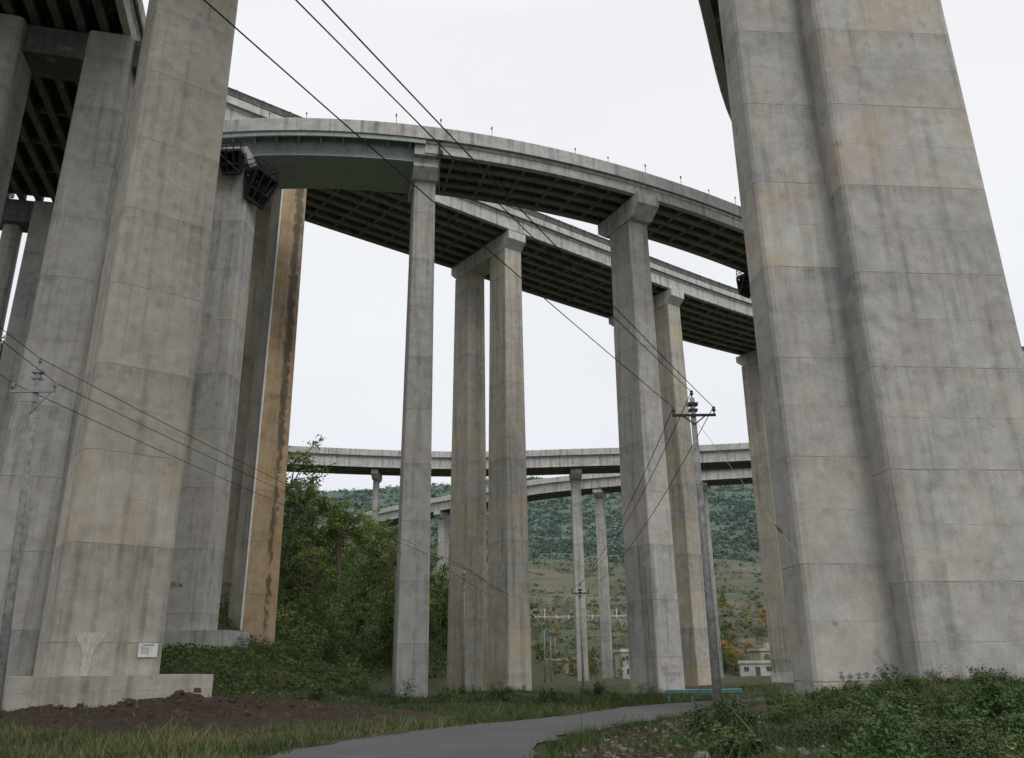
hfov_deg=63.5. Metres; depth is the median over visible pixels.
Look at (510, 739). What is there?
road
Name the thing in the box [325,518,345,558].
tree
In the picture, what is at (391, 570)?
tree
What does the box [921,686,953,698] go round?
bush
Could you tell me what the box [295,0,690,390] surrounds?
power cable
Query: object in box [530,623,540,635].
tree
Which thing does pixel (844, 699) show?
bush
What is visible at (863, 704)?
bush
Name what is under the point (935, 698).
bush
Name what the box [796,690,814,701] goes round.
bush
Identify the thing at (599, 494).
bridge pier
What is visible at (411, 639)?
bridge pier
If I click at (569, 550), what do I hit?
forest
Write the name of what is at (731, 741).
bush
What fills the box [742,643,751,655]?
tree
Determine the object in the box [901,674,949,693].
bush
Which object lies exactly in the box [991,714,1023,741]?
bush
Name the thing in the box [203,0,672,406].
power cable
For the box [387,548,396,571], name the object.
tree
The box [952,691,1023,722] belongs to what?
bush
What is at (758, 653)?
house
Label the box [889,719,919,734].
bush
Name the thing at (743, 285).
inspection platform
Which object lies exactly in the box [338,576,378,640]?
tree
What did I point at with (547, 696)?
bush
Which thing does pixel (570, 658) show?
tree
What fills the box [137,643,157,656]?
notice sign
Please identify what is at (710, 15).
viaduct deck
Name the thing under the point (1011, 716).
bush
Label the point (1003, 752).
bush
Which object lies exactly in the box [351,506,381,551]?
tree
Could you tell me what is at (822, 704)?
bush
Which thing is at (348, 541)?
bridge pier
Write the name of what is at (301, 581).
tree
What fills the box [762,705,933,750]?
bush
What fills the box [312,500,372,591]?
tree
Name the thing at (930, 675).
bush
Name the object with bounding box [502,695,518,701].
bush
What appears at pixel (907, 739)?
bush
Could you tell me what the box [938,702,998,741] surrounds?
bush
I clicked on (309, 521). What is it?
tree
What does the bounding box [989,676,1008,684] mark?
bush
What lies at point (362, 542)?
tree
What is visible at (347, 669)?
undergrowth
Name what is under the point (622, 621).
retaining wall
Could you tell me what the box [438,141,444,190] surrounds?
drain pipe
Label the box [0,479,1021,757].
ground
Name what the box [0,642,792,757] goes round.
grass
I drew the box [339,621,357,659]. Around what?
tree
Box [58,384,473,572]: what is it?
power cable
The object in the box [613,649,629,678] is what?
house
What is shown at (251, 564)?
bridge pier
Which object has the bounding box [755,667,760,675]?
door
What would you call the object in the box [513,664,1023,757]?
grass
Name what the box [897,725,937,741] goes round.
bush
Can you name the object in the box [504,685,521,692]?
bush
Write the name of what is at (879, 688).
bush
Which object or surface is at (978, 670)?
bush
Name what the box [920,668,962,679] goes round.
bush
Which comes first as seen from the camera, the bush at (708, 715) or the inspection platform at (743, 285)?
the bush at (708, 715)
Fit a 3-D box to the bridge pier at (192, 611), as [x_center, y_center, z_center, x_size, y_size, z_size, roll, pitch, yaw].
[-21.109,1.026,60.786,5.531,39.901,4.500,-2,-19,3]
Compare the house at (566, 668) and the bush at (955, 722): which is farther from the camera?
the house at (566, 668)
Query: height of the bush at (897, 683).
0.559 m
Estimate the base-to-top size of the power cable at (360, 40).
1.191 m
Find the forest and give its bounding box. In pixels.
[285,476,762,617]
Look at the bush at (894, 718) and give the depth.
16.01 m
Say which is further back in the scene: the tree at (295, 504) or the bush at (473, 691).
the tree at (295, 504)
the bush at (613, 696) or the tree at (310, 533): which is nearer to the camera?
the bush at (613, 696)
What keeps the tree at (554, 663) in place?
on the ground at (552, 577)
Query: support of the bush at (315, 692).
on the ground at (552, 577)
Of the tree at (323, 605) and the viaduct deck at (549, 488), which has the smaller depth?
the tree at (323, 605)
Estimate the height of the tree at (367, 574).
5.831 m
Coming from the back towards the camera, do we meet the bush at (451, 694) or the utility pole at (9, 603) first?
the bush at (451, 694)
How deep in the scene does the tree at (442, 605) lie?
105.35 m
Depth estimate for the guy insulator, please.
30.06 m
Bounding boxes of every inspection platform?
[219,142,244,174]
[243,156,278,209]
[736,267,750,298]
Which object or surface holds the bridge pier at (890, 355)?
on the ground at (552, 577)
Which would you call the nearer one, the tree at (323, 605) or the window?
the tree at (323, 605)
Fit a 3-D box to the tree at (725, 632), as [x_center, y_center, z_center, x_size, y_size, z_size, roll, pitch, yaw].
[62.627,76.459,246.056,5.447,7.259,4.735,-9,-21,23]
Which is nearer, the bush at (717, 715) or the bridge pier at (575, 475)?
the bush at (717, 715)
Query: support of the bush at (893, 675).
on the ground at (552, 577)
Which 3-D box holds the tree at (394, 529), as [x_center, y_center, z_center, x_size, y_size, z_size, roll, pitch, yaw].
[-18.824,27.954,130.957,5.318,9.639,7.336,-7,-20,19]
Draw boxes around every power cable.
[0,327,38,357]
[0,339,54,381]
[15,384,453,572]
[40,358,462,565]
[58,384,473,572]
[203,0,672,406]
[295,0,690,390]
[322,0,712,406]
[574,411,671,587]
[581,391,691,582]
[588,410,711,588]
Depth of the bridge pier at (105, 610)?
41.62 m
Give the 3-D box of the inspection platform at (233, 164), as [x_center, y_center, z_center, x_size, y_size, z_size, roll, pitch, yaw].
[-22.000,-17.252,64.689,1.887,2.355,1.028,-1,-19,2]
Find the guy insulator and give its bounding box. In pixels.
[775,524,782,532]
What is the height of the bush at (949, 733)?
0.580 m
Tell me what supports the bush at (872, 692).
on the ground at (552, 577)
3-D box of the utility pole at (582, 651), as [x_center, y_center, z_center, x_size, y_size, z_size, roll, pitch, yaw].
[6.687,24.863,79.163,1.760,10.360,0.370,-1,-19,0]
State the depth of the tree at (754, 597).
287.81 m
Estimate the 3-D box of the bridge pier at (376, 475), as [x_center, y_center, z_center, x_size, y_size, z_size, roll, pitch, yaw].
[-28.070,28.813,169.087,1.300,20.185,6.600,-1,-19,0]
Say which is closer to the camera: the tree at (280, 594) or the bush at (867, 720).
the bush at (867, 720)
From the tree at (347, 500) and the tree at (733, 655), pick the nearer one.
the tree at (347, 500)
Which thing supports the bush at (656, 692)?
on the ground at (552, 577)
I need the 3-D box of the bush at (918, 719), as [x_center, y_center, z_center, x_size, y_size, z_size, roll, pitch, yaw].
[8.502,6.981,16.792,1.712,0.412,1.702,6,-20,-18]
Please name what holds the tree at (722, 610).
on the ground at (552, 577)
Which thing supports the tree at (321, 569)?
on the ground at (552, 577)
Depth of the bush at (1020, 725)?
13.79 m
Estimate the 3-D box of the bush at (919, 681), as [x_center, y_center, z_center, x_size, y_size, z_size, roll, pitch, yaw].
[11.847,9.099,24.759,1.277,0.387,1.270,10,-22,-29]
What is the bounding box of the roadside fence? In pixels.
[530,608,626,618]
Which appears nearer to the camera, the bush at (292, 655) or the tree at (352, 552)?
the bush at (292, 655)
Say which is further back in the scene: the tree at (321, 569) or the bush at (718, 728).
the tree at (321, 569)
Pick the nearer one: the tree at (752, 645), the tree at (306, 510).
the tree at (306, 510)
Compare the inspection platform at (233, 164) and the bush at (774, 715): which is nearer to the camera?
the bush at (774, 715)
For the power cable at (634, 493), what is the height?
3.527 m
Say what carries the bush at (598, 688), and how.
on the ground at (552, 577)
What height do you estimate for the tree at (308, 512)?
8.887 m
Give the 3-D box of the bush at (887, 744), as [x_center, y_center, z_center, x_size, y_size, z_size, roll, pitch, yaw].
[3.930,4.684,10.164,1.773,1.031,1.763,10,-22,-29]
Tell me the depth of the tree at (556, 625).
255.43 m
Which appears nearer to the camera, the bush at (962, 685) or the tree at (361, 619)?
the bush at (962, 685)
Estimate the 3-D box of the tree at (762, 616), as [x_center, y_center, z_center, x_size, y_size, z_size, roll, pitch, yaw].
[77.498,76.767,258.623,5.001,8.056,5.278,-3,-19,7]
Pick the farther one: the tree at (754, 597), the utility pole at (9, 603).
the tree at (754, 597)
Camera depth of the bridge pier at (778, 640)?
121.69 m
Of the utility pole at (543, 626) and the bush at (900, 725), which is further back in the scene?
the utility pole at (543, 626)
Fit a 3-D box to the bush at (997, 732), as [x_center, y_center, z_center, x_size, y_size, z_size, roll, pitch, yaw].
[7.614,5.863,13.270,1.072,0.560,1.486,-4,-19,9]
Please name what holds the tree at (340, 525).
on the ground at (552, 577)
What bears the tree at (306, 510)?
on the ground at (552, 577)
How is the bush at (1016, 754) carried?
on the ground at (552, 577)
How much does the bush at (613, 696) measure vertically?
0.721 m
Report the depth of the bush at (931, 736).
13.78 m
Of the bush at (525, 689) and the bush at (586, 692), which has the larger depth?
the bush at (525, 689)
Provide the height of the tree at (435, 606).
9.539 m
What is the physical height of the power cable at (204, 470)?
4.256 m
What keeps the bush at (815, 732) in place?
on the ground at (552, 577)
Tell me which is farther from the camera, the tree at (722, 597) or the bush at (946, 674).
the tree at (722, 597)
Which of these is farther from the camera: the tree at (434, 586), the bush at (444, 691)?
the tree at (434, 586)
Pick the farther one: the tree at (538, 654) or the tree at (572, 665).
the tree at (572, 665)
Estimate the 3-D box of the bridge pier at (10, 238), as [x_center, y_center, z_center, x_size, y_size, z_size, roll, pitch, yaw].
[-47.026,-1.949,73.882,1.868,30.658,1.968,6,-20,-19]
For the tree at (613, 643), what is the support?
on the ground at (552, 577)
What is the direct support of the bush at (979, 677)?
on the ground at (552, 577)
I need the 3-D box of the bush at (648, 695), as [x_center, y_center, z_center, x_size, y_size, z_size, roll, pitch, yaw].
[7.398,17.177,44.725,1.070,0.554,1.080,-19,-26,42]
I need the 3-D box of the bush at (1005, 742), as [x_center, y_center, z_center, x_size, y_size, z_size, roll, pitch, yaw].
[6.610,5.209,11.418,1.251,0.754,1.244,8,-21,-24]
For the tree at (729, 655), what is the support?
on the ground at (552, 577)
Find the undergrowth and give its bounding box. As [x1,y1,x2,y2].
[159,520,447,694]
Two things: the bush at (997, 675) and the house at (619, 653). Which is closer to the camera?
the bush at (997, 675)
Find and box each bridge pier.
[0,13,141,675]
[0,198,53,465]
[0,224,22,344]
[2,0,237,710]
[162,146,261,649]
[220,189,306,647]
[344,534,352,550]
[371,468,381,558]
[391,143,438,697]
[433,511,449,585]
[446,230,531,691]
[569,468,588,680]
[592,488,613,677]
[598,192,684,693]
[608,288,711,685]
[702,481,723,677]
[718,0,1023,696]
[736,350,793,682]
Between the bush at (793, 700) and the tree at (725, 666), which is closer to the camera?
the bush at (793, 700)
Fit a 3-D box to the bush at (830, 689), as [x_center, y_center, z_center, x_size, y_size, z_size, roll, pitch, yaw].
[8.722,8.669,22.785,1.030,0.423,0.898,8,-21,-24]
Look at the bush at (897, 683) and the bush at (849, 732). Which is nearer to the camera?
the bush at (849, 732)
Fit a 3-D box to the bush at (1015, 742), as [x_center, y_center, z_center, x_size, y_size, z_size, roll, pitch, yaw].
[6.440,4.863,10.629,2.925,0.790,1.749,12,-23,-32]
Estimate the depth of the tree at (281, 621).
74.55 m
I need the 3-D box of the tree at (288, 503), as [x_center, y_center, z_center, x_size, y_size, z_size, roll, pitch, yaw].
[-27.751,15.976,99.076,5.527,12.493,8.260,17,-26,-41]
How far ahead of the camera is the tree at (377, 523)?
141.88 m
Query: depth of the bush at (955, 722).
16.19 m
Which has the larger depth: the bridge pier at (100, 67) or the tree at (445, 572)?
the tree at (445, 572)
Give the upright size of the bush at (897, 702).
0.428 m
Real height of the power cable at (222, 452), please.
4.856 m
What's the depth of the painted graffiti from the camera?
28.74 m
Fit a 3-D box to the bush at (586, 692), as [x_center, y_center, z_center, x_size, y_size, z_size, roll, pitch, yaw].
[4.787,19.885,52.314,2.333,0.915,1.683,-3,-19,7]
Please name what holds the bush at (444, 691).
on the ground at (552, 577)
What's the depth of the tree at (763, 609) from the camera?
263.56 m
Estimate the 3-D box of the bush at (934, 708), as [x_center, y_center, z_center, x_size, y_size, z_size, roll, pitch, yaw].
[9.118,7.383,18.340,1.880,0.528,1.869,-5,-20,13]
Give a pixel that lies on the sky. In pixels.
(634, 84)
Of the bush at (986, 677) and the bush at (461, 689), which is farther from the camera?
the bush at (461, 689)
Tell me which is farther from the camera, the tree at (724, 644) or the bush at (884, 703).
the tree at (724, 644)
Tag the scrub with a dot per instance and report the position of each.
(598, 617)
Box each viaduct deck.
[0,0,145,201]
[221,118,425,193]
[224,87,1023,354]
[287,442,750,476]
[317,468,752,530]
[425,126,747,274]
[698,0,730,119]
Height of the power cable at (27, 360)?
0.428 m
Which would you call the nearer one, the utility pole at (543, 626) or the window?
the utility pole at (543, 626)
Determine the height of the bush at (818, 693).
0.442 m
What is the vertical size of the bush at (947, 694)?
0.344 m
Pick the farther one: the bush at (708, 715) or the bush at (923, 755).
the bush at (708, 715)
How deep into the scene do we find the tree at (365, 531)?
131.50 m
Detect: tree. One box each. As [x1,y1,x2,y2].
[0,340,4,354]
[275,613,289,632]
[277,589,287,613]
[278,536,310,600]
[282,458,313,532]
[283,434,336,559]
[283,523,330,591]
[284,476,316,545]
[287,477,314,524]
[287,586,314,641]
[288,545,324,601]
[290,535,346,621]
[291,482,338,583]
[292,482,320,540]
[294,494,327,527]
[306,498,362,591]
[309,562,340,623]
[310,592,342,635]
[311,493,355,565]
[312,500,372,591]
[318,614,347,667]
[322,603,351,642]
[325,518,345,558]
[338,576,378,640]
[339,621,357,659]
[343,525,367,562]
[347,519,396,593]
[348,520,388,606]
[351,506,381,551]
[353,512,375,563]
[354,553,377,586]
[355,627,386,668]
[359,515,388,561]
[359,525,394,574]
[360,539,396,596]
[364,575,395,664]
[370,592,393,622]
[376,525,397,578]
[380,552,395,590]
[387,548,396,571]
[429,561,439,613]
[429,562,442,595]
[429,575,448,640]
[429,582,448,628]
[429,595,447,658]
[430,540,438,559]
[430,553,443,594]
[431,553,448,599]
[433,563,448,629]
[436,606,447,642]
[530,603,539,618]
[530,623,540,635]
[531,643,543,663]
[535,642,546,658]
[539,640,551,657]
[550,651,561,674]
[552,622,561,638]
[560,658,567,672]
[567,654,576,674]
[569,659,576,673]
[588,647,599,671]
[588,662,596,678]
[611,628,617,645]
[615,655,628,677]
[717,598,727,623]
[719,621,736,649]
[719,623,729,641]
[720,588,725,605]
[721,640,737,673]
[722,646,730,673]
[725,652,738,671]
[726,603,735,615]
[726,650,738,672]
[728,626,739,642]
[732,647,743,659]
[741,609,753,627]
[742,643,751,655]
[744,642,757,650]
[748,591,762,608]
[752,611,765,635]
[759,607,766,621]
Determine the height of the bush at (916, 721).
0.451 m
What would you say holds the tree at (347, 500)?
on the ground at (552, 577)
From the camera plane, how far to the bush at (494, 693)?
46.85 m
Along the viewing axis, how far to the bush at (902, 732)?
14.46 m
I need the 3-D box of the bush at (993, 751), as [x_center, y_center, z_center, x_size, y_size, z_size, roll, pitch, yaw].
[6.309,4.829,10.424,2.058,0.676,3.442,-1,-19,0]
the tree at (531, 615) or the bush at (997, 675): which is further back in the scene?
the tree at (531, 615)
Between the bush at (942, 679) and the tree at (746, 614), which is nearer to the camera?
the bush at (942, 679)
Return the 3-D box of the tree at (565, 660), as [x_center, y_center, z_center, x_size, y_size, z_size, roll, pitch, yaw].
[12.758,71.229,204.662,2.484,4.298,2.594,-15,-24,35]
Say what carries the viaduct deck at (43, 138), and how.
on the bridge pier at (105, 610)
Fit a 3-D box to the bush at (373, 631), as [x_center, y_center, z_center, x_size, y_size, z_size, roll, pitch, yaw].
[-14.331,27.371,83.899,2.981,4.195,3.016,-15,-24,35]
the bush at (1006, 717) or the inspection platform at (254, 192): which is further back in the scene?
the inspection platform at (254, 192)
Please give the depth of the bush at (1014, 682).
20.89 m
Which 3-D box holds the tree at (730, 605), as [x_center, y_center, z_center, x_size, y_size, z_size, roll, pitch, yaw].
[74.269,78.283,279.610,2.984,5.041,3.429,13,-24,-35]
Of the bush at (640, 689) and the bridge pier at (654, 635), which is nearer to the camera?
the bush at (640, 689)
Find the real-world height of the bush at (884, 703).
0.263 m
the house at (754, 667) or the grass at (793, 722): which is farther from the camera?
the house at (754, 667)
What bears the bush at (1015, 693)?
on the ground at (552, 577)
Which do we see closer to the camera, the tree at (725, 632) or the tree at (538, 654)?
the tree at (538, 654)
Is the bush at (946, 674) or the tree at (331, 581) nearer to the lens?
the bush at (946, 674)
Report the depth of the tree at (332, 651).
68.43 m
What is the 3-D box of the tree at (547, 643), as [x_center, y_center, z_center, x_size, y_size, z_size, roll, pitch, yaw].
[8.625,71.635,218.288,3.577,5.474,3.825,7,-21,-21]
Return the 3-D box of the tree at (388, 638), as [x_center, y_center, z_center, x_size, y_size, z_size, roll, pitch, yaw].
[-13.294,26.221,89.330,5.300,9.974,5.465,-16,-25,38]
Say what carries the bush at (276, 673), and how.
on the ground at (552, 577)
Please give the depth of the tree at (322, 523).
132.41 m
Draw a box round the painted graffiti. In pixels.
[839,672,883,678]
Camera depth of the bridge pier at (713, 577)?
189.01 m
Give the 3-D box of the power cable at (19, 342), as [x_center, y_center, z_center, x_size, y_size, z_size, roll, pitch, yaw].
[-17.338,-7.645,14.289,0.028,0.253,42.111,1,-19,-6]
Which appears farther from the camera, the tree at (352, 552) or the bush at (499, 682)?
the tree at (352, 552)
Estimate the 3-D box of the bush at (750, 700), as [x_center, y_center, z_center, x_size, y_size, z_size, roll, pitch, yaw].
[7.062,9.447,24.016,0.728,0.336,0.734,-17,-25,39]
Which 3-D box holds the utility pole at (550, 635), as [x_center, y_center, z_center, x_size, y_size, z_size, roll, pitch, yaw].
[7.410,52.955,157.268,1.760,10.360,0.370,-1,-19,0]
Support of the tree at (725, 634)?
on the ground at (552, 577)
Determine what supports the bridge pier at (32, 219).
on the ground at (552, 577)
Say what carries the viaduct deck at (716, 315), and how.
on the bridge pier at (688, 561)
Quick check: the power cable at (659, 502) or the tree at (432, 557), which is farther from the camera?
the tree at (432, 557)
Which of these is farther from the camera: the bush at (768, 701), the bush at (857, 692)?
the bush at (768, 701)
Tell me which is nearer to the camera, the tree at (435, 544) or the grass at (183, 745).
the grass at (183, 745)
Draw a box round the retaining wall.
[546,618,626,625]
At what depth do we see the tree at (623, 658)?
184.71 m
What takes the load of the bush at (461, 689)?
on the ground at (552, 577)
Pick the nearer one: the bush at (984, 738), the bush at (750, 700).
the bush at (984, 738)
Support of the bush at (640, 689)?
on the ground at (552, 577)
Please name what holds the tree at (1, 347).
on the ground at (552, 577)
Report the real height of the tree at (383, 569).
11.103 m
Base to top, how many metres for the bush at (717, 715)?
0.874 m
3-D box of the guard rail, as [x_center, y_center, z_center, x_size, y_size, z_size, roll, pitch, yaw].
[9.366,15.548,40.331,3.900,0.788,0.188,2,-19,-7]
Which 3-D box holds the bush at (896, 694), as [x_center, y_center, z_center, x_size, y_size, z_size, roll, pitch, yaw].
[8.838,7.290,18.551,1.524,0.660,1.512,7,-21,-21]
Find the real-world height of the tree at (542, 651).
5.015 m
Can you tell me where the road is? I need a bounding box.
[267,698,780,757]
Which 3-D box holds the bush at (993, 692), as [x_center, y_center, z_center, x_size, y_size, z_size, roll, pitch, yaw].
[9.468,6.806,17.428,1.819,1.055,1.809,6,-20,-17]
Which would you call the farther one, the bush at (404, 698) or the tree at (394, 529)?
the tree at (394, 529)
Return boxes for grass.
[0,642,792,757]
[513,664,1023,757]
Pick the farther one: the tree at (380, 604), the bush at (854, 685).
the tree at (380, 604)
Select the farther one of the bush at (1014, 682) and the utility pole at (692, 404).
the utility pole at (692, 404)
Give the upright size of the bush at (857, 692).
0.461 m
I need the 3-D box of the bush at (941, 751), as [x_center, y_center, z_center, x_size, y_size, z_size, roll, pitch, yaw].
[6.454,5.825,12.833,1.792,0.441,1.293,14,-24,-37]
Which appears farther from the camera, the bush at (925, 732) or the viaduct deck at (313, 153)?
the viaduct deck at (313, 153)
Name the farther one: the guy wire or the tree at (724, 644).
the tree at (724, 644)
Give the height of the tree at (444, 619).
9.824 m
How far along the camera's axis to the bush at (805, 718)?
16.75 m
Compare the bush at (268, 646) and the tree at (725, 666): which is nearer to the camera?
the bush at (268, 646)
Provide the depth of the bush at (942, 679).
25.98 m
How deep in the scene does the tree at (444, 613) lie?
113.36 m
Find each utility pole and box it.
[0,357,57,709]
[453,565,474,688]
[539,621,548,682]
[546,629,554,681]
[571,584,588,687]
[671,390,722,706]
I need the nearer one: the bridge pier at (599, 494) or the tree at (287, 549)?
the tree at (287, 549)
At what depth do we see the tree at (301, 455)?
103.44 m
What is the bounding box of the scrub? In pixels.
[343,525,766,673]
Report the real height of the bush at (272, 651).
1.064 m
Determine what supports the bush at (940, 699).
on the ground at (552, 577)
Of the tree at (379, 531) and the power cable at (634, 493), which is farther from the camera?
the tree at (379, 531)
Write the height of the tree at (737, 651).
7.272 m
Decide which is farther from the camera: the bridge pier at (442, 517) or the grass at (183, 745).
the bridge pier at (442, 517)
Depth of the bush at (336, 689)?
49.06 m
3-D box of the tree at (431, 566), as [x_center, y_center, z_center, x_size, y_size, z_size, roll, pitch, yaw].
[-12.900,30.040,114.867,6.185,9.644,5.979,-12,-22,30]
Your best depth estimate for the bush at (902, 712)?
17.51 m
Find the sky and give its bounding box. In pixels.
[0,0,1023,492]
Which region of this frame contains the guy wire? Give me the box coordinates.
[698,424,892,679]
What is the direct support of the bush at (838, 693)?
on the ground at (552, 577)
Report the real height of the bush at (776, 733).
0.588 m
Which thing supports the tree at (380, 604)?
on the ground at (552, 577)
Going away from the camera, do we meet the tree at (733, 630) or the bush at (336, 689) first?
the bush at (336, 689)
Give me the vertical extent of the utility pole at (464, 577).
10.360 m
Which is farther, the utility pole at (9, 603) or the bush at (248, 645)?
the bush at (248, 645)
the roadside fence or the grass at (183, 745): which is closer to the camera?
the grass at (183, 745)
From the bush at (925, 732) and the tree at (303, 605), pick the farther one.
the tree at (303, 605)
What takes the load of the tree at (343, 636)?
on the ground at (552, 577)
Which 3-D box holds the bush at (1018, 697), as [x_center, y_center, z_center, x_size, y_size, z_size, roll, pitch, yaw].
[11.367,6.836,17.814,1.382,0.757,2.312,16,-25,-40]
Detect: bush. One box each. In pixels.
[236,636,251,648]
[260,642,286,659]
[260,643,281,653]
[266,662,286,685]
[282,649,300,658]
[294,681,325,700]
[331,685,348,694]
[338,682,366,694]
[377,678,440,706]
[437,684,466,700]
[439,693,453,699]
[457,685,470,694]
[466,686,484,697]
[482,687,509,699]
[486,678,504,692]
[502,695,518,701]
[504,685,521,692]
[517,683,533,693]
[535,686,571,703]
[571,687,595,697]
[593,681,616,695]
[603,690,632,702]
[629,682,664,697]
[639,692,660,699]
[646,685,666,695]
[674,720,742,750]
[677,707,721,728]
[682,692,761,736]
[708,732,793,757]
[741,699,764,704]
[752,723,790,744]
[760,692,807,718]
[762,695,786,705]
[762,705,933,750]
[764,710,795,723]
[768,708,850,734]
[780,716,853,746]
[782,691,841,714]
[782,691,892,741]
[788,705,966,757]
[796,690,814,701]
[805,687,834,702]
[808,715,920,757]
[820,686,839,697]
[821,689,845,701]
[826,686,875,702]
[831,678,867,692]
[831,721,875,744]
[832,691,879,710]
[843,731,953,757]
[847,673,904,697]
[847,703,904,732]
[852,689,883,697]
[862,677,917,693]
[866,680,882,688]
[869,688,942,719]
[874,662,903,684]
[878,700,896,709]
[881,703,967,724]
[884,727,923,741]
[884,731,960,752]
[885,693,927,707]
[885,713,976,730]
[886,712,934,734]
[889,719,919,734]
[890,726,956,757]
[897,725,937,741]
[899,676,934,687]
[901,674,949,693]
[909,715,994,752]
[909,740,970,757]
[911,675,1018,725]
[911,700,973,717]
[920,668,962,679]
[920,694,951,702]
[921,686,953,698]
[922,668,945,683]
[932,718,988,736]
[933,688,966,701]
[934,698,955,702]
[936,677,956,685]
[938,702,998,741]
[944,727,1023,757]
[949,725,1023,757]
[949,732,1023,757]
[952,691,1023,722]
[953,726,1012,754]
[954,664,992,683]
[955,680,972,691]
[968,665,1016,682]
[970,673,996,686]
[970,707,1023,734]
[970,728,1023,757]
[970,743,1021,757]
[973,680,1023,711]
[977,673,996,683]
[977,688,1023,710]
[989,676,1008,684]
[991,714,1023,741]
[997,714,1023,741]
[999,675,1022,694]
[999,712,1023,730]
[999,743,1023,757]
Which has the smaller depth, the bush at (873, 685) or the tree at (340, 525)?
the bush at (873, 685)
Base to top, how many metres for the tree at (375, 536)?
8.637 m
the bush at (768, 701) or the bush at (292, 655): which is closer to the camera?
the bush at (768, 701)
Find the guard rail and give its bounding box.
[665,688,742,702]
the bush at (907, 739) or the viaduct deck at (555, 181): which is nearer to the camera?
the bush at (907, 739)
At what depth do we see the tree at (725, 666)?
215.07 m
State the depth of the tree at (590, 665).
179.76 m
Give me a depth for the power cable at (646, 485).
45.04 m
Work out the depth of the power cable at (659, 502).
46.05 m
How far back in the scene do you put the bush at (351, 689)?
50.12 m
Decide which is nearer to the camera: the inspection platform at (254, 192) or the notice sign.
the notice sign
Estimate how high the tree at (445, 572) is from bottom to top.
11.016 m
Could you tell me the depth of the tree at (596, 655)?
225.73 m
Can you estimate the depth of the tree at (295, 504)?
108.78 m
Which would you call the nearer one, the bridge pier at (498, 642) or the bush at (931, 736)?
the bush at (931, 736)
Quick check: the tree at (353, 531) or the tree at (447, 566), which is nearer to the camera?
the tree at (353, 531)
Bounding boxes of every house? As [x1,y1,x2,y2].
[546,658,576,673]
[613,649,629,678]
[737,660,771,675]
[747,643,769,659]
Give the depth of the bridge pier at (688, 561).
100.33 m
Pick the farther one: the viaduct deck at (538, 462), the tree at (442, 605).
the viaduct deck at (538, 462)
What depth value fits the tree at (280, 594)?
83.67 m

